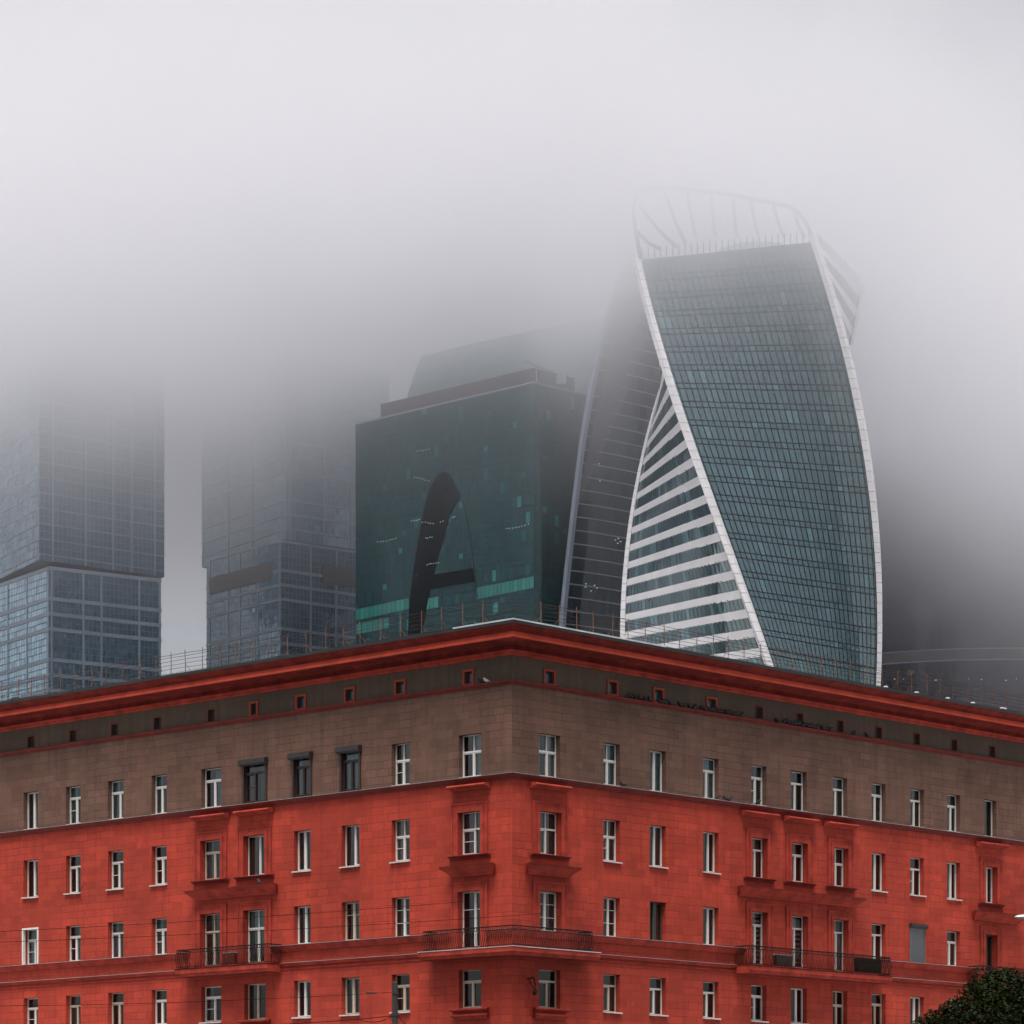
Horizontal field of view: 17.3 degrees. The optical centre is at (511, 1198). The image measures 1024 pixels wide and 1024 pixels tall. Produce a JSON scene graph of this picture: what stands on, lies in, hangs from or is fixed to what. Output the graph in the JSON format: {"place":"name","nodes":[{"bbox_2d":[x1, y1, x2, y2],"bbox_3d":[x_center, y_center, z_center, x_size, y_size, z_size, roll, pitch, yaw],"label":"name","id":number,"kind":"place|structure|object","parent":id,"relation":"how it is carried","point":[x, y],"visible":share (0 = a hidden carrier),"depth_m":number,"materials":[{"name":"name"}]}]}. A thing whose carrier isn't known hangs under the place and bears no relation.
{"place":"outdoors","nodes":[
{"label":"outdoors","id":0,"kind":"place"},
{"bbox_2d":[0,308,164,701],"bbox_3d":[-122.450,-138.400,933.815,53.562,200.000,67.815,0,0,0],"label":"office tower","id":1,"kind":"structure","parent":0,"point":[82,496],"depth_m":912.66,"materials":[{"name":"blue glass"}]},
{"bbox_2d":[0,901,462,931],"bbox_3d":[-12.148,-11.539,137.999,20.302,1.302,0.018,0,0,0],"label":"overhead wire","id":2,"kind":"object","parent":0,"point":[231,918],"visible":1,"depth_m":137.99,"materials":[{"name":"black metal"}]},
{"bbox_2d":[11,913,542,941],"bbox_3d":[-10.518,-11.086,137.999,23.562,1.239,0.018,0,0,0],"label":"overhead wire","id":3,"kind":"object","parent":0,"point":[271,930],"visible":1,"depth_m":137.99,"materials":[{"name":"black metal"}]},
{"bbox_2d":[201,353,389,667],"bbox_3d":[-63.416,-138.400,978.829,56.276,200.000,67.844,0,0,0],"label":"office tower","id":4,"kind":"structure","parent":0,"point":[278,501],"depth_m":958.14,"materials":[{"name":"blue glass"}]},
{"bbox_2d":[355,360,586,643],"bbox_3d":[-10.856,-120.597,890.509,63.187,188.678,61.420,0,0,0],"label":"office tower","id":5,"kind":"structure","parent":0,"point":[464,493],"depth_m":877.03,"materials":[{"name":"green glass"}]},
{"bbox_2d":[0,0,1023,675],"label":"sky","id":6,"kind":"structure","parent":0,"point":[378,185],"materials":[{"name":"grey"}]},
{"bbox_2d":[407,243,670,636],"bbox_3d":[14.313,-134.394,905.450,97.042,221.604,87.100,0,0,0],"label":"curved tower","id":7,"kind":"structure","parent":0,"point":[609,361],"depth_m":870.64,"materials":[{"name":"grey glass"}]},
{"bbox_2d":[620,186,881,685],"bbox_3d":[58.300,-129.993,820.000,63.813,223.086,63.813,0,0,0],"label":"skyscraper","id":8,"kind":"structure","parent":0,"point":[753,518],"depth_m":799.20,"materials":[{"name":"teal glass"}]},
{"bbox_2d":[864,401,1023,712],"bbox_3d":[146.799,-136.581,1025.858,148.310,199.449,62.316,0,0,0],"label":"round office building","id":9,"kind":"structure","parent":0,"point":[949,481],"depth_m":996.74,"materials":[{"name":"grey"}]},
{"bbox_2d":[910,965,1023,1023],"bbox_3d":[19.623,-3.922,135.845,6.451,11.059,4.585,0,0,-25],"label":"tree","id":10,"kind":"object","parent":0,"point":[998,998],"visible":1,"depth_m":135.29,"materials":[{"name":"green plant"}]},
{"label":"ground","id":11,"kind":"structure","parent":0,"visible":0},
{"bbox_2d":[0,598,1023,1023],"bbox_3d":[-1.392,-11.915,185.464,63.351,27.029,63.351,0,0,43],"label":"apartment building","id":12,"kind":"structure","parent":11,"relation":"on","point":[412,774],"depth_m":153.29,"materials":[{"name":"red paint"}]},
{"bbox_2d":[21,860,38,898],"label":"window","id":13,"kind":"structure","parent":12,"relation":"in","point":[32,865],"depth_m":165.72,"materials":[{"name":"white plastic"}]},
{"bbox_2d":[23,792,37,829],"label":"window","id":14,"kind":"structure","parent":12,"relation":"in","point":[32,797],"depth_m":165.28,"materials":[{"name":"white plastic"}]},
{"bbox_2d":[22,927,38,964],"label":"window","id":15,"kind":"structure","parent":12,"relation":"in","point":[33,934],"depth_m":165.12,"materials":[{"name":"white plastic"}]},
{"bbox_2d":[28,998,37,1023],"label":"window","id":16,"kind":"structure","parent":12,"relation":"in","point":[32,1010],"depth_m":165.72,"materials":[{"name":"white plastic"}]},
{"bbox_2d":[63,855,80,894],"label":"window","id":17,"kind":"structure","parent":12,"relation":"in","point":[75,871],"depth_m":163.51,"materials":[{"name":"white plastic"}]},
{"bbox_2d":[66,786,80,824],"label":"window","id":18,"kind":"structure","parent":12,"relation":"in","point":[75,802],"depth_m":163.07,"materials":[{"name":"white plastic"}]},
{"bbox_2d":[70,926,80,960],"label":"window","id":19,"kind":"structure","parent":12,"relation":"in","point":[75,945],"depth_m":163.03,"materials":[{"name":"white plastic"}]},
{"bbox_2d":[70,995,80,1023],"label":"window","id":20,"kind":"structure","parent":12,"relation":"in","point":[75,1009],"depth_m":162.99,"materials":[{"name":"beige wood"}]},
{"bbox_2d":[105,851,123,890],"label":"window","id":21,"kind":"structure","parent":12,"relation":"in","point":[117,856],"depth_m":160.90,"materials":[{"name":"white plastic"}]},
{"bbox_2d":[108,781,122,819],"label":"window","id":22,"kind":"structure","parent":12,"relation":"in","point":[117,787],"depth_m":160.90,"materials":[{"name":"white plastic"}]},
{"bbox_2d":[112,922,122,957],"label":"window","id":23,"kind":"structure","parent":12,"relation":"in","point":[117,931],"depth_m":160.90,"materials":[{"name":"white plastic"}]},
{"bbox_2d":[112,993,122,1023],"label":"window","id":24,"kind":"structure","parent":12,"relation":"in","point":[117,998],"depth_m":161.41,"materials":[{"name":"beige wood"}]},
{"bbox_2d":[149,846,166,886],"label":"window","id":25,"kind":"structure","parent":12,"relation":"in","point":[161,852],"depth_m":159.18,"materials":[{"name":"white plastic"}]},
{"bbox_2d":[151,775,166,814],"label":"window","id":26,"kind":"structure","parent":12,"relation":"in","point":[161,781],"depth_m":158.71,"materials":[{"name":"white plastic"}]},
{"bbox_2d":[156,918,166,954],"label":"window","id":27,"kind":"structure","parent":12,"relation":"in","point":[161,926],"depth_m":158.71,"materials":[{"name":"white plastic"}]},
{"bbox_2d":[156,990,166,1023],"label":"window","id":28,"kind":"structure","parent":12,"relation":"in","point":[161,995],"depth_m":158.60,"materials":[{"name":"white plastic"}]},
{"bbox_2d":[199,986,221,1023],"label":"window","id":29,"kind":"structure","parent":12,"relation":"in","point":[212,994],"depth_m":156.29,"materials":[{"name":"white plastic"}]},
{"bbox_2d":[201,768,220,808],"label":"window","id":30,"kind":"structure","parent":12,"relation":"in","point":[212,776],"depth_m":156.29,"materials":[{"name":"white plastic"}]},
{"bbox_2d":[205,840,219,879],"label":"window","id":31,"kind":"structure","parent":12,"relation":"in","point":[212,848],"depth_m":156.29,"materials":[{"name":"beige wood"}]},
{"bbox_2d":[205,914,219,965],"bbox_3d":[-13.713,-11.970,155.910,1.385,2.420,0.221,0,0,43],"label":"balcony door","id":32,"kind":"structure","parent":12,"relation":"in","point":[212,925],"depth_m":156.18,"materials":[{"name":"beige wood"}]},
{"bbox_2d":[222,952,237,963],"bbox_3d":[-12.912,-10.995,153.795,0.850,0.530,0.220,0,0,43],"label":"planter box","id":33,"kind":"object","parent":12,"relation":"on","point":[231,955],"visible":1,"depth_m":153.66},
{"bbox_2d":[238,757,267,803],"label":"window","id":34,"kind":"structure","parent":12,"relation":"in","point":[257,774],"depth_m":153.92,"materials":[{"name":"grey glass"}]},
{"bbox_2d":[249,701,258,716],"bbox_3d":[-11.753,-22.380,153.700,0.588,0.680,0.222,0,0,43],"label":"attic window","id":35,"kind":"structure","parent":12,"relation":"in","point":[255,703],"depth_m":153.75,"materials":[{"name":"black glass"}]},
{"bbox_2d":[248,835,263,875],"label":"window","id":36,"kind":"structure","parent":12,"relation":"in","point":[255,843],"depth_m":154.28,"materials":[{"name":"white plastic"}]},
{"bbox_2d":[248,910,263,962],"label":"balcony door","id":37,"kind":"structure","parent":12,"relation":"in","point":[256,924],"depth_m":154.17,"materials":[{"name":"white glass"}]},
{"bbox_2d":[248,983,265,1019],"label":"window","id":38,"kind":"structure","parent":12,"relation":"in","point":[256,1008],"depth_m":154.32,"materials":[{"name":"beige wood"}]},
{"bbox_2d":[287,751,312,797],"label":"window","id":39,"kind":"structure","parent":12,"relation":"in","point":[302,774],"depth_m":151.78,"materials":[{"name":"black glass"}]},
{"bbox_2d":[291,830,310,872],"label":"window","id":40,"kind":"structure","parent":12,"relation":"in","point":[304,837],"depth_m":152.00,"materials":[{"name":"white plastic"}]},
{"bbox_2d":[291,981,310,1018],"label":"window","id":41,"kind":"structure","parent":12,"relation":"in","point":[304,987],"depth_m":152.48,"materials":[{"name":"white plastic"}]},
{"bbox_2d":[295,694,306,709],"bbox_3d":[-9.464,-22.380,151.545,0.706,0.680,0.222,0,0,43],"label":"attic window","id":42,"kind":"structure","parent":12,"relation":"in","point":[302,700],"depth_m":151.63,"materials":[{"name":"red glass"}]},
{"bbox_2d":[298,906,310,943],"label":"window","id":43,"kind":"structure","parent":12,"relation":"in","point":[304,920],"depth_m":152.00,"materials":[{"name":"white plastic"}]},
{"bbox_2d":[335,745,361,791],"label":"window","id":44,"kind":"structure","parent":12,"relation":"in","point":[349,756],"depth_m":149.53,"materials":[{"name":"grey glass"}]},
{"bbox_2d":[339,825,359,867],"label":"window","id":45,"kind":"structure","parent":12,"relation":"in","point":[352,832],"depth_m":149.83,"materials":[{"name":"white plastic"}]},
{"bbox_2d":[339,977,359,1015],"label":"window","id":46,"kind":"structure","parent":12,"relation":"in","point":[352,984],"depth_m":149.86,"materials":[{"name":"beige wood"}]},
{"bbox_2d":[344,686,354,702],"bbox_3d":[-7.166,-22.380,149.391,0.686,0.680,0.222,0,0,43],"label":"attic window","id":47,"kind":"structure","parent":12,"relation":"in","point":[351,693],"depth_m":149.46,"materials":[{"name":"red glass"}]},
{"bbox_2d":[346,902,358,939],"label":"window","id":48,"kind":"structure","parent":12,"relation":"in","point":[352,917],"depth_m":149.81,"materials":[{"name":"beige wood"}]},
{"bbox_2d":[389,819,409,863],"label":"window","id":49,"kind":"structure","parent":12,"relation":"in","point":[402,826],"depth_m":147.72,"materials":[{"name":"white plastic"}]},
{"bbox_2d":[389,974,409,1013],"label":"window","id":50,"kind":"structure","parent":12,"relation":"in","point":[403,981],"depth_m":148.26,"materials":[{"name":"beige wood"}]},
{"bbox_2d":[394,679,405,695],"bbox_3d":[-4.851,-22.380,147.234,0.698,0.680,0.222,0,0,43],"label":"attic window","id":51,"kind":"structure","parent":12,"relation":"in","point":[402,685],"depth_m":147.29,"materials":[{"name":"red glass"}]},
{"bbox_2d":[393,743,409,785],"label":"window","id":52,"kind":"structure","parent":12,"relation":"in","point":[402,750],"depth_m":147.50,"materials":[{"name":"white plastic"}]},
{"bbox_2d":[396,897,409,936],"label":"window","id":53,"kind":"structure","parent":12,"relation":"in","point":[402,913],"depth_m":147.72,"materials":[{"name":"white plastic"}]},
{"bbox_2d":[463,668,473,685],"bbox_3d":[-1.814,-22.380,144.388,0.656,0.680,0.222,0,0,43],"label":"attic window","id":54,"kind":"structure","parent":12,"relation":"in","point":[470,675],"depth_m":144.47,"materials":[{"name":"red glass"}]},
{"bbox_2d":[461,734,480,777],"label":"window","id":55,"kind":"structure","parent":12,"relation":"in","point":[471,743],"depth_m":144.90,"materials":[{"name":"white glass"}]},
{"bbox_2d":[463,812,479,854],"bbox_3d":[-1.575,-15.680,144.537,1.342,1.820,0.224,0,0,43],"label":"window","id":56,"kind":"structure","parent":12,"relation":"in","point":[471,821],"depth_m":144.76,"materials":[{"name":"white plastic"}]},
{"bbox_2d":[463,891,479,947],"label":"balcony door","id":57,"kind":"structure","parent":12,"relation":"in","point":[471,900],"depth_m":145.54,"materials":[{"name":"white plastic"}]},
{"bbox_2d":[463,970,480,1007],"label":"window","id":58,"kind":"structure","parent":12,"relation":"in","point":[471,978],"depth_m":145.54,"materials":[{"name":"beige wood"}]},
{"bbox_2d":[539,734,555,777],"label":"window","id":59,"kind":"structure","parent":12,"relation":"in","point":[547,743],"depth_m":144.93,"materials":[{"name":"grey glass"}]},
{"bbox_2d":[539,970,555,1007],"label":"window","id":60,"kind":"structure","parent":12,"relation":"in","point":[547,978],"depth_m":145.57,"materials":[{"name":"beige wood"}]},
{"bbox_2d":[540,812,555,854],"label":"window","id":61,"kind":"structure","parent":12,"relation":"in","point":[547,820],"depth_m":144.86,"materials":[{"name":"white plastic"}]},
{"bbox_2d":[540,891,555,930],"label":"window","id":62,"kind":"structure","parent":12,"relation":"in","point":[547,899],"depth_m":144.97,"materials":[{"name":"white plastic"}]},
{"bbox_2d":[543,668,555,685],"bbox_3d":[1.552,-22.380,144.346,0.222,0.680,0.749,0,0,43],"label":"attic window","id":63,"kind":"structure","parent":12,"relation":"in","point":[547,676],"depth_m":144.44,"materials":[{"name":"red glass"}]},
{"bbox_2d":[603,897,615,936],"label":"window","id":64,"kind":"structure","parent":12,"relation":"in","point":[609,904],"depth_m":148.30,"materials":[{"name":"white plastic"}]},
{"bbox_2d":[603,743,616,785],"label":"window","id":65,"kind":"structure","parent":12,"relation":"in","point":[609,751],"depth_m":147.76,"materials":[{"name":"white glass"}]},
{"bbox_2d":[603,820,622,863],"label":"window","id":66,"kind":"structure","parent":12,"relation":"in","point":[609,827],"depth_m":147.83,"materials":[{"name":"white plastic"}]},
{"bbox_2d":[603,974,622,1013],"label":"window","id":67,"kind":"structure","parent":12,"relation":"in","point":[609,981],"depth_m":147.68,"materials":[{"name":"beige wood"}]},
{"bbox_2d":[607,679,618,695],"bbox_3d":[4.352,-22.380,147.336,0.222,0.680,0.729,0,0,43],"label":"attic window","id":68,"kind":"structure","parent":12,"relation":"in","point":[610,686],"depth_m":147.43,"materials":[{"name":"red glass"}]},
{"bbox_2d":[650,750,661,791],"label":"window","id":69,"kind":"structure","parent":12,"relation":"in","point":[655,757],"depth_m":150.05,"materials":[{"name":"white plastic"}]},
{"bbox_2d":[650,902,661,940],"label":"window","id":70,"kind":"structure","parent":12,"relation":"in","point":[655,908],"depth_m":150.08,"materials":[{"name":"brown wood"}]},
{"bbox_2d":[653,687,663,703],"bbox_3d":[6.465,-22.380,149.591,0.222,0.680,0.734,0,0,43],"label":"attic window","id":71,"kind":"structure","parent":12,"relation":"in","point":[656,694],"depth_m":149.64,"materials":[{"name":"red glass"}]},
{"bbox_2d":[649,825,668,868],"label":"window","id":72,"kind":"structure","parent":12,"relation":"in","point":[655,831],"depth_m":150.08,"materials":[{"name":"white plastic"}]},
{"bbox_2d":[649,978,668,1016],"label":"window","id":73,"kind":"structure","parent":12,"relation":"in","point":[655,983],"depth_m":150.08,"materials":[{"name":"white plastic"}]},
{"bbox_2d":[703,907,713,944],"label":"window","id":74,"kind":"structure","parent":12,"relation":"in","point":[708,913],"depth_m":152.78,"materials":[{"name":"white plastic"}]},
{"bbox_2d":[703,758,718,799],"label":"window","id":75,"kind":"structure","parent":12,"relation":"in","point":[708,764],"depth_m":152.71,"materials":[{"name":"white plastic"}]},
{"bbox_2d":[702,832,720,874],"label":"window","id":76,"kind":"structure","parent":12,"relation":"in","point":[708,838],"depth_m":153.19,"materials":[{"name":"white plastic"}]},
{"bbox_2d":[702,982,720,1019],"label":"window","id":77,"kind":"structure","parent":12,"relation":"in","point":[708,987],"depth_m":153.23,"materials":[{"name":"white plastic"}]},
{"bbox_2d":[706,696,717,712],"bbox_3d":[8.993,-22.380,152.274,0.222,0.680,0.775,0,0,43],"label":"attic window","id":78,"kind":"structure","parent":12,"relation":"in","point":[709,702],"depth_m":152.37,"materials":[{"name":"red glass"}]},
{"bbox_2d":[751,765,763,805],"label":"window","id":79,"kind":"structure","parent":12,"relation":"in","point":[756,782],"depth_m":155.26,"materials":[{"name":"white plastic"}]},
{"bbox_2d":[753,838,761,877],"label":"window","id":80,"kind":"structure","parent":12,"relation":"in","point":[756,842],"depth_m":155.26,"materials":[{"name":"white plastic"}]},
{"bbox_2d":[753,912,761,964],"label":"balcony door","id":81,"kind":"structure","parent":12,"relation":"in","point":[757,928],"depth_m":155.26,"materials":[{"name":"white plastic"}]},
{"bbox_2d":[751,985,768,1022],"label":"window","id":82,"kind":"structure","parent":12,"relation":"in","point":[756,1002],"depth_m":155.76,"materials":[{"name":"white plastic"}]},
{"bbox_2d":[773,954,791,965],"bbox_3d":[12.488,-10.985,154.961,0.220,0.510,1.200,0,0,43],"label":"planter box","id":83,"kind":"object","parent":12,"relation":"on","point":[783,957],"visible":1,"depth_m":154.83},
{"bbox_2d":[790,988,802,1023],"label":"window","id":84,"kind":"structure","parent":12,"relation":"in","point":[796,994],"depth_m":157.90,"materials":[{"name":"white plastic"}]},
{"bbox_2d":[792,843,802,881],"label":"window","id":85,"kind":"structure","parent":12,"relation":"in","point":[797,849],"depth_m":157.90,"materials":[{"name":"white plastic"}]},
{"bbox_2d":[792,916,802,967],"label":"balcony door","id":86,"kind":"structure","parent":12,"relation":"in","point":[797,922],"depth_m":157.52,"materials":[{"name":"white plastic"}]},
{"bbox_2d":[791,771,806,811],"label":"window","id":87,"kind":"structure","parent":12,"relation":"in","point":[796,777],"depth_m":157.98,"materials":[{"name":"white plastic"}]},
{"bbox_2d":[833,991,842,1023],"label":"window","id":88,"kind":"structure","parent":12,"relation":"in","point":[837,1007],"depth_m":160.19,"materials":[{"name":"beige wood"}]},
{"bbox_2d":[834,848,842,886],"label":"window","id":89,"kind":"structure","parent":12,"relation":"in","point":[838,867],"depth_m":159.72,"materials":[{"name":"white plastic"}]},
{"bbox_2d":[834,920,842,970],"bbox_3d":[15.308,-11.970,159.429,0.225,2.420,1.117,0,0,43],"label":"balcony door","id":90,"kind":"structure","parent":12,"relation":"in","point":[837,924],"depth_m":159.68,"materials":[{"name":"white plastic"}]},
{"bbox_2d":[833,778,845,816],"bbox_3d":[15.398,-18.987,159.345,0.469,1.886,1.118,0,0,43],"label":"window","id":91,"kind":"structure","parent":12,"relation":"in","point":[837,790],"depth_m":159.72,"materials":[{"name":"white plastic"}]},
{"bbox_2d":[854,957,881,972],"bbox_3d":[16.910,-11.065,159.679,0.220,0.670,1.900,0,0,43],"label":"planter box","id":92,"kind":"object","parent":12,"relation":"attached to","point":[869,965],"visible":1,"depth_m":159.50,"materials":[{"name":"metal"}]},
{"bbox_2d":[872,783,881,821],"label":"window","id":93,"kind":"structure","parent":12,"relation":"in","point":[876,788],"depth_m":161.96,"materials":[{"name":"white plastic"}]},
{"bbox_2d":[872,924,881,958],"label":"window","id":94,"kind":"structure","parent":12,"relation":"in","point":[876,928],"depth_m":162.44,"materials":[{"name":"white plastic"}]},
{"bbox_2d":[872,994,881,1023],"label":"window","id":95,"kind":"structure","parent":12,"relation":"in","point":[876,998],"depth_m":162.40,"materials":[{"name":"beige wood"}]},
{"bbox_2d":[871,853,887,892],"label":"window","id":96,"kind":"structure","parent":12,"relation":"in","point":[876,858],"depth_m":161.96,"materials":[{"name":"white plastic"}]},
{"bbox_2d":[907,670,914,690],"bbox_3d":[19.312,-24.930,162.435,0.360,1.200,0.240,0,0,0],"label":"roof floodlight","id":97,"kind":"object","parent":12,"relation":"on","point":[911,671],"visible":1,"depth_m":162.31,"materials":[{"name":"paint"}]},
{"bbox_2d":[910,789,919,826],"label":"window","id":98,"kind":"structure","parent":12,"relation":"in","point":[914,794],"depth_m":164.27,"materials":[{"name":"white plastic"}]},
{"bbox_2d":[910,997,919,1023],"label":"window","id":99,"kind":"structure","parent":12,"relation":"in","point":[914,1001],"depth_m":164.19,"materials":[{"name":"white plastic"}]},
{"bbox_2d":[910,858,926,896],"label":"window","id":100,"kind":"structure","parent":12,"relation":"in","point":[914,862],"depth_m":164.27,"materials":[{"name":"white plastic"}]},
{"bbox_2d":[947,795,955,831],"bbox_3d":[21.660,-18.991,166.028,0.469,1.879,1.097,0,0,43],"label":"window","id":101,"kind":"structure","parent":12,"relation":"in","point":[951,809],"depth_m":166.37,"materials":[{"name":"white plastic"}]},
{"bbox_2d":[947,931,955,965],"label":"window","id":102,"kind":"structure","parent":12,"relation":"in","point":[951,945],"depth_m":166.41,"materials":[{"name":"white plastic"}]},
{"bbox_2d":[947,862,962,900],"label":"window","id":103,"kind":"structure","parent":12,"relation":"in","point":[951,867],"depth_m":166.45,"materials":[{"name":"white plastic"}]},
{"bbox_2d":[985,800,991,836],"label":"window","id":104,"kind":"structure","parent":12,"relation":"in","point":[987,803],"depth_m":169.16,"materials":[{"name":"white plastic"}]},
{"bbox_2d":[986,867,991,902],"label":"window","id":105,"kind":"structure","parent":12,"relation":"in","point":[987,868],"depth_m":169.11,"materials":[{"name":"white plastic"}]},
{"bbox_2d":[986,935,991,981],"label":"balcony door","id":106,"kind":"structure","parent":12,"relation":"in","point":[987,936],"depth_m":169.11,"materials":[{"name":"brown wood"}]},
{"label":"road","id":107,"kind":"structure","parent":0,"visible":0},
{"bbox_2d":[392,982,398,1023],"bbox_3d":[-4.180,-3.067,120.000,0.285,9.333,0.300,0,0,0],"label":"utility pole","id":108,"kind":"object","parent":107,"relation":"on","point":[395,993],"visible":1,"depth_m":119.91,"materials":[{"name":"paint"}]},
{"bbox_2d":[21,992,391,1005],"bbox_3d":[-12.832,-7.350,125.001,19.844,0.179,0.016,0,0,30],"label":"stay wire","id":109,"kind":"object","parent":108,"relation":"attached to","point":[198,1001],"visible":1,"depth_m":124.24,"materials":[{"name":"black metal"}]},
{"bbox_2d":[289,1016,389,1023],"bbox_3d":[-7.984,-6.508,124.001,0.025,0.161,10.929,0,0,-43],"label":"stay wire","id":110,"kind":"object","parent":108,"relation":"attached to","point":[339,1020],"visible":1,"depth_m":122.10,"materials":[{"name":"black metal"}]},
{"bbox_2d":[1015,914,1023,919],"bbox_3d":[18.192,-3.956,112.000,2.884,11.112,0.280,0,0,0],"label":"street lamp","id":111,"kind":"object","parent":107,"relation":"on","point":[1019,916],"visible":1,"depth_m":111.92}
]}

